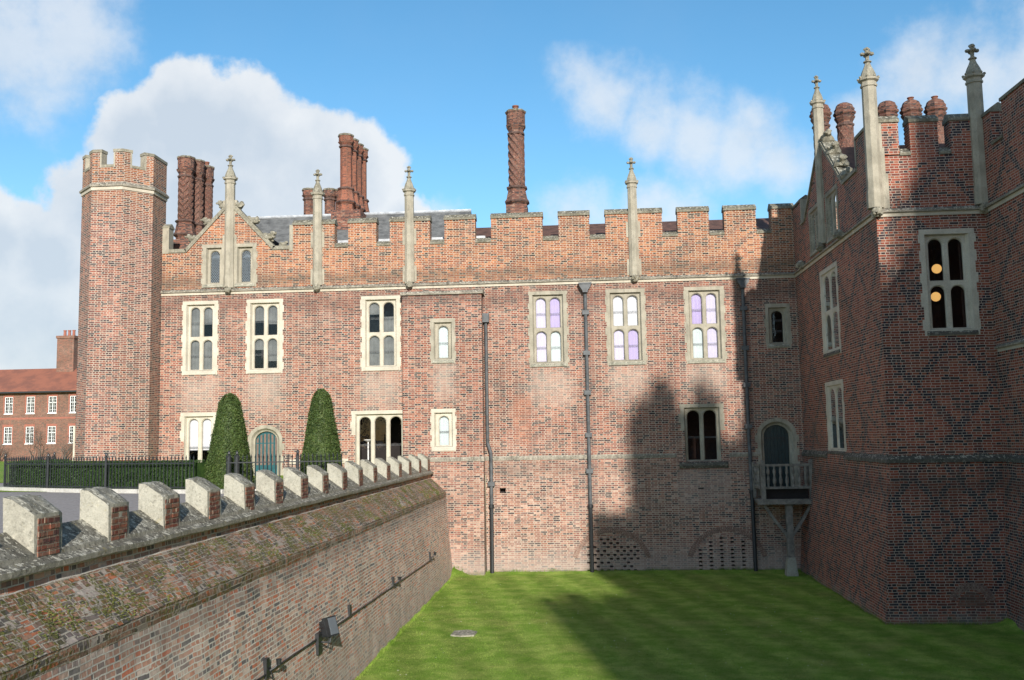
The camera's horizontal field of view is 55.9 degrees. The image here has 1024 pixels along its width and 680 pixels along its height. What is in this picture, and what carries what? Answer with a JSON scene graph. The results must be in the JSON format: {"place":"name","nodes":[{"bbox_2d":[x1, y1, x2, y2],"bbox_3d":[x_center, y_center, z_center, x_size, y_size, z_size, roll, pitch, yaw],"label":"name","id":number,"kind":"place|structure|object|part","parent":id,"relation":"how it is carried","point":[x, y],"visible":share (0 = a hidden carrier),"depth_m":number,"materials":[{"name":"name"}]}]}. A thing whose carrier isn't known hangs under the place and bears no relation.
{"place":"outdoors","nodes":[
{"label":"outdoors","id":0,"kind":"place"},
{"bbox_2d":[0,460,72,482],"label":"forecourt lawn","id":1,"kind":"structure","parent":0,"point":[1,470],"depth_m":61.19,"materials":[{"name":"green plant"}]},
{"bbox_2d":[0,441,8,458],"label":"wall shrub","id":2,"kind":"object","parent":1,"relation":"on","point":[3,450],"visible":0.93,"depth_m":103.12,"materials":[{"name":"brown plant"}]},
{"bbox_2d":[23,424,51,459],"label":"wall shrub","id":3,"kind":"object","parent":1,"relation":"on","point":[39,454],"visible":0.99,"depth_m":102.80,"materials":[{"name":"brown plant"}]},
{"bbox_2d":[57,436,72,458],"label":"wall shrub","id":4,"kind":"object","parent":1,"relation":"on","point":[66,451],"visible":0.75,"depth_m":102.53,"materials":[{"name":"brown plant"}]},
{"bbox_2d":[73,426,74,456],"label":"gate pier","id":5,"kind":"structure","parent":1,"relation":"on","point":[74,441],"depth_m":47.37,"materials":[{"name":"beige stone"}]},
{"bbox_2d":[0,483,223,532],"bbox_3d":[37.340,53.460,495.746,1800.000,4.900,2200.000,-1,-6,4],"label":"forecourt","id":6,"kind":"structure","parent":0,"point":[67,505],"depth_m":27.74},
{"bbox_2d":[0,330,77,460],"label":"brick house","id":7,"kind":"structure","parent":6,"relation":"on","point":[43,401],"depth_m":103.95,"materials":[{"name":"red brick"}]},
{"bbox_2d":[2,425,12,444],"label":"window","id":8,"kind":"structure","parent":7,"relation":"in","point":[4,426],"depth_m":103.88,"materials":[{"name":"white paint"}]},
{"bbox_2d":[3,395,13,414],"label":"window","id":9,"kind":"structure","parent":7,"relation":"in","point":[5,396],"depth_m":104.21,"materials":[{"name":"white paint"}]},
{"bbox_2d":[24,424,34,443],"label":"window","id":10,"kind":"structure","parent":7,"relation":"in","point":[25,425],"depth_m":103.73,"materials":[{"name":"white paint"}]},
{"bbox_2d":[25,394,35,413],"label":"window","id":11,"kind":"structure","parent":7,"relation":"in","point":[26,395],"depth_m":104.04,"materials":[{"name":"white paint"}]},
{"bbox_2d":[46,424,56,443],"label":"window","id":12,"kind":"structure","parent":7,"relation":"in","point":[47,425],"depth_m":103.53,"materials":[{"name":"white paint"}]},
{"bbox_2d":[47,394,57,413],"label":"window","id":13,"kind":"structure","parent":7,"relation":"in","point":[48,395],"depth_m":103.86,"materials":[{"name":"white paint"}]},
{"bbox_2d":[67,423,74,443],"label":"window","id":14,"kind":"structure","parent":7,"relation":"in","point":[69,424],"depth_m":103.38,"materials":[{"name":"white paint"}]},
{"bbox_2d":[68,393,75,412],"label":"window","id":15,"kind":"structure","parent":7,"relation":"in","point":[70,394],"depth_m":103.71,"materials":[{"name":"white paint"}]},
{"bbox_2d":[74,148,168,461],"bbox_3d":[-18.789,-1.085,46.465,3.788,15.560,3.788,-1,-6,4],"label":"octagonal turret","id":16,"kind":"object","parent":6,"relation":"on","point":[123,216],"visible":0.99,"depth_m":45.11,"materials":[{"name":"brick"}]},
{"bbox_2d":[0,486,255,493],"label":"kerb","id":17,"kind":"structure","parent":6,"relation":"on","point":[77,490],"depth_m":33.03,"materials":[{"name":"stone"}]},
{"bbox_2d":[3,452,193,488],"bbox_3d":[-15.593,4.687,34.409,2.926,1.340,12.477,5,-8,-44],"label":"railing","id":18,"kind":"object","parent":17,"relation":"on","point":[48,459],"visible":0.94,"depth_m":32.88,"materials":[{"name":"black metal"}]},
{"bbox_2d":[226,449,341,488],"bbox_3d":[-7.219,4.147,30.538,3.722,1.340,0.110,-1,-6,2],"label":"railing","id":19,"kind":"object","parent":17,"relation":"on","point":[236,462],"visible":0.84,"depth_m":30.56,"materials":[{"name":"black metal"}]},
{"bbox_2d":[0,453,451,679],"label":"moat wall","id":20,"kind":"structure","parent":6,"relation":"on","point":[243,625],"depth_m":17.76,"materials":[{"name":"brick"}]},
{"bbox_2d":[10,479,443,658],"bbox_3d":[-4.681,4.905,26.628,0.741,0.655,34.899,-1,-6,4],"label":"moss","id":21,"kind":"object","parent":20,"relation":"on","point":[146,576],"visible":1,"depth_m":15.38,"materials":[{"name":"green plant"}]},
{"bbox_2d":[263,657,281,679],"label":"junction box","id":22,"kind":"object","parent":20,"relation":"attached to","point":[266,665],"visible":1,"depth_m":18.59,"materials":[{"name":"black metal"}]},
{"bbox_2d":[315,615,338,654],"bbox_3d":[-4.300,6.788,22.194,0.350,0.805,0.606,-4,-7,30],"label":"floodlight","id":23,"kind":"object","parent":20,"relation":"attached to","point":[328,627],"visible":1,"depth_m":22.19,"materials":[{"name":"black metal"}]},
{"bbox_2d":[256,560,430,679],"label":"cable","id":24,"kind":"object","parent":20,"relation":"attached to","point":[288,658],"visible":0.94,"depth_m":24.57,"materials":[{"name":"black rubber"}]},
{"bbox_2d":[347,604,351,617],"bbox_3d":[-4.228,7.054,25.111,0.082,0.306,0.153,-1,-6,4],"label":"junction box","id":25,"kind":"object","parent":20,"relation":"attached to","point":[349,607],"visible":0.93,"depth_m":25.05,"materials":[{"name":"black metal"}]},
{"bbox_2d":[391,576,401,588],"bbox_3d":[-3.724,7.760,30.852,0.187,0.391,0.416,-6,-8,42],"label":"junction box","id":26,"kind":"object","parent":20,"relation":"attached to","point":[393,580],"visible":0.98,"depth_m":30.83,"materials":[{"name":"black metal"}]},
{"bbox_2d":[429,552,435,561],"bbox_3d":[-3.173,8.556,38.086,0.188,0.400,0.420,-6,-8,42],"label":"junction box","id":27,"kind":"object","parent":20,"relation":"attached to","point":[430,557],"visible":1,"depth_m":37.99,"materials":[{"name":"black metal"}]},
{"bbox_2d":[158,105,803,574],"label":"palace range","id":28,"kind":"structure","parent":6,"relation":"on","point":[620,389],"depth_m":45.14,"materials":[{"name":"red brick"}]},
{"bbox_2d":[180,412,216,461],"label":"window","id":29,"kind":"structure","parent":28,"relation":"in","point":[199,427],"depth_m":46.21,"materials":[{"name":"beige stone"}]},
{"bbox_2d":[181,300,218,375],"bbox_3d":[-15.024,-0.087,46.608,1.859,3.590,0.362,-1,-6,4],"label":"window","id":30,"kind":"structure","parent":28,"relation":"in","point":[199,353],"depth_m":46.64,"materials":[{"name":"beige stone"}]},
{"bbox_2d":[201,244,223,287],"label":"window","id":31,"kind":"structure","parent":28,"relation":"in","point":[208,250],"depth_m":46.87,"materials":[{"name":"stone"}]},
{"bbox_2d":[234,243,257,286],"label":"window","id":32,"kind":"structure","parent":28,"relation":"in","point":[239,248],"depth_m":46.74,"materials":[{"name":"stone"}]},
{"bbox_2d":[245,299,283,373],"bbox_3d":[-11.851,-0.167,46.378,1.889,3.590,0.362,-1,-6,4],"label":"window","id":33,"kind":"structure","parent":28,"relation":"in","point":[270,311],"depth_m":46.39,"materials":[{"name":"beige stone"}]},
{"bbox_3d":[-11.673,5.395,45.941,1.100,2.110,0.098,-1,-6,4],"label":"door","id":34,"kind":"part","parent":28,"relation":"part of","materials":[{"name":"teal paint"}]},
{"bbox_2d":[350,410,402,464],"bbox_3d":[-6.207,4.686,45.467,2.811,2.730,0.284,-1,-6,4],"label":"window","id":35,"kind":"structure","parent":28,"relation":"in","point":[372,415],"depth_m":45.51,"materials":[{"name":"beige stone"}]},
{"bbox_2d":[360,295,400,370],"bbox_3d":[-6.232,-0.309,45.970,1.973,3.590,0.362,-1,-6,4],"label":"window","id":36,"kind":"structure","parent":28,"relation":"in","point":[380,350],"depth_m":46.00,"materials":[{"name":"beige stone"}]},
{"bbox_2d":[430,318,455,363],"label":"window","id":37,"kind":"structure","parent":28,"relation":"in","point":[443,337],"depth_m":45.09,"materials":[{"name":"stone"}]},
{"bbox_2d":[430,409,456,450],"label":"window","id":38,"kind":"structure","parent":28,"relation":"in","point":[443,430],"depth_m":44.66,"materials":[{"name":"beige stone"}]},
{"bbox_2d":[527,290,568,366],"bbox_3d":[1.707,-0.509,45.393,1.922,3.590,0.362,-1,-6,4],"label":"window","id":39,"kind":"structure","parent":28,"relation":"in","point":[548,331],"depth_m":45.44,"materials":[{"name":"stone"}]},
{"bbox_2d":[605,288,647,365],"bbox_3d":[5.328,-0.600,45.130,1.930,3.590,0.362,-1,-6,4],"label":"window","id":40,"kind":"structure","parent":28,"relation":"in","point":[625,314],"depth_m":45.17,"materials":[{"name":"stone"}]},
{"bbox_2d":[678,403,724,461],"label":"window","id":41,"kind":"structure","parent":28,"relation":"in","point":[717,408],"depth_m":44.38,"materials":[{"name":"stone"}]},
{"bbox_2d":[683,286,727,363],"bbox_3d":[8.968,-0.691,44.866,1.927,3.590,0.362,-1,-6,4],"label":"window","id":42,"kind":"structure","parent":28,"relation":"in","point":[704,308],"depth_m":44.91,"materials":[{"name":"stone"}]},
{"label":"door","id":43,"kind":"part","parent":28,"relation":"part of","materials":[{"name":"teal paint"}]},
{"bbox_2d":[764,303,791,347],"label":"window","id":44,"kind":"structure","parent":28,"relation":"in","point":[784,308],"depth_m":44.54,"materials":[{"name":"stone"}]},
{"bbox_2d":[0,475,282,491],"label":"garden ground","id":45,"kind":"structure","parent":0,"point":[281,476],"depth_m":34.11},
{"bbox_2d":[9,459,205,488],"bbox_3d":[-15.248,4.852,34.632,11.870,1.113,3.138,-6,-8,43],"label":"clipped hedge","id":46,"kind":"object","parent":45,"relation":"on","point":[199,468],"visible":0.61,"depth_m":32.49,"materials":[{"name":"green plant"}]},
{"bbox_2d":[203,393,254,488],"bbox_3d":[-9.363,3.385,31.898,1.703,3.305,1.695,-1,-6,4],"label":"clipped yew","id":47,"kind":"object","parent":45,"relation":"on","point":[229,432],"visible":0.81,"depth_m":31.52,"materials":[{"name":"green plant"}]},
{"bbox_2d":[299,388,343,474],"bbox_3d":[-6.259,3.265,31.688,1.590,3.391,1.621,-1,-6,4],"label":"clipped yew","id":48,"kind":"object","parent":45,"relation":"on","point":[321,436],"visible":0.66,"depth_m":31.35,"materials":[{"name":"green plant"}]},
{"bbox_2d":[364,439,370,459],"bbox_3d":[-6.866,5.568,46.066,0.440,1.620,0.440,-1,-6,4],"label":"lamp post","id":49,"kind":"object","parent":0,"point":[367,441],"visible":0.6,"depth_m":46.05,"materials":[{"name":"white metal"}]},
{"bbox_2d":[355,565,1023,679],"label":"moat lawn","id":50,"kind":"structure","parent":0,"point":[845,608],"depth_m":29.55,"materials":[{"name":"green plant"}]},
{"bbox_2d":[451,630,476,636],"bbox_3d":[-1.512,9.326,30.500,0.780,0.145,0.950,-1,-6,4],"label":"stone slab","id":51,"kind":"object","parent":50,"relation":"on","point":[463,633],"depth_m":30.37,"materials":[{"name":"grey stone"}]},
{"bbox_2d":[397,582,902,674],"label":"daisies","id":52,"kind":"object","parent":50,"relation":"on","point":[614,640],"visible":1,"depth_m":30.30,"materials":[{"name":"white plant"}]},
{"bbox_2d":[752,459,812,575],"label":"timber balcony","id":53,"kind":"structure","parent":50,"relation":"on","point":[787,495],"depth_m":41.97,"materials":[{"name":"grey wood"}]},
{"bbox_2d":[791,44,1006,624],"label":"projecting wing","id":54,"kind":"structure","parent":50,"relation":"on","point":[903,522],"depth_m":32.24,"materials":[{"name":"red brick"}]},
{"bbox_2d":[808,203,818,257],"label":"window","id":55,"kind":"structure","parent":54,"relation":"in","point":[812,213],"depth_m":41.29,"materials":[{"name":"stone"}]},
{"bbox_2d":[819,261,840,357],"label":"window","id":56,"kind":"structure","parent":54,"relation":"in","point":[831,329],"depth_m":38.74,"materials":[{"name":"beige stone"}]},
{"bbox_2d":[824,183,839,244],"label":"window","id":57,"kind":"structure","parent":54,"relation":"in","point":[831,197],"depth_m":38.23,"materials":[{"name":"stone"}]},
{"bbox_2d":[825,379,846,454],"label":"window","id":58,"kind":"structure","parent":54,"relation":"in","point":[835,406],"depth_m":38.27,"materials":[{"name":"beige stone"}]},
{"bbox_2d":[931,241,940,300],"bbox_3d":[14.834,-2.558,33.908,0.330,2.425,0.330,-1,-6,4],"label":"globe lamp","id":59,"kind":"object","parent":54,"relation":"hanging from","point":[935,296],"visible":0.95,"depth_m":33.72,"materials":[{"name":"orange glass"}]},
{"bbox_2d":[932,247,941,272],"bbox_3d":[14.915,-3.053,33.951,0.330,1.435,0.330,-1,-6,4],"label":"globe lamp","id":60,"kind":"object","parent":54,"relation":"hanging from","point":[936,268],"visible":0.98,"depth_m":33.79,"materials":[{"name":"orange glass"}]},
{"bbox_2d":[918,228,980,335],"bbox_3d":[14.485,-1.914,32.036,1.883,3.570,0.320,-1,-6,4],"label":"window","id":61,"kind":"structure","parent":54,"relation":"in","point":[966,236],"depth_m":32.01,"materials":[{"name":"beige stone"}]},
{"bbox_2d":[981,78,1023,631],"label":"return wall","id":62,"kind":"structure","parent":50,"relation":"on","point":[1003,126],"depth_m":30.39,"materials":[{"name":"brick"}]}
]}

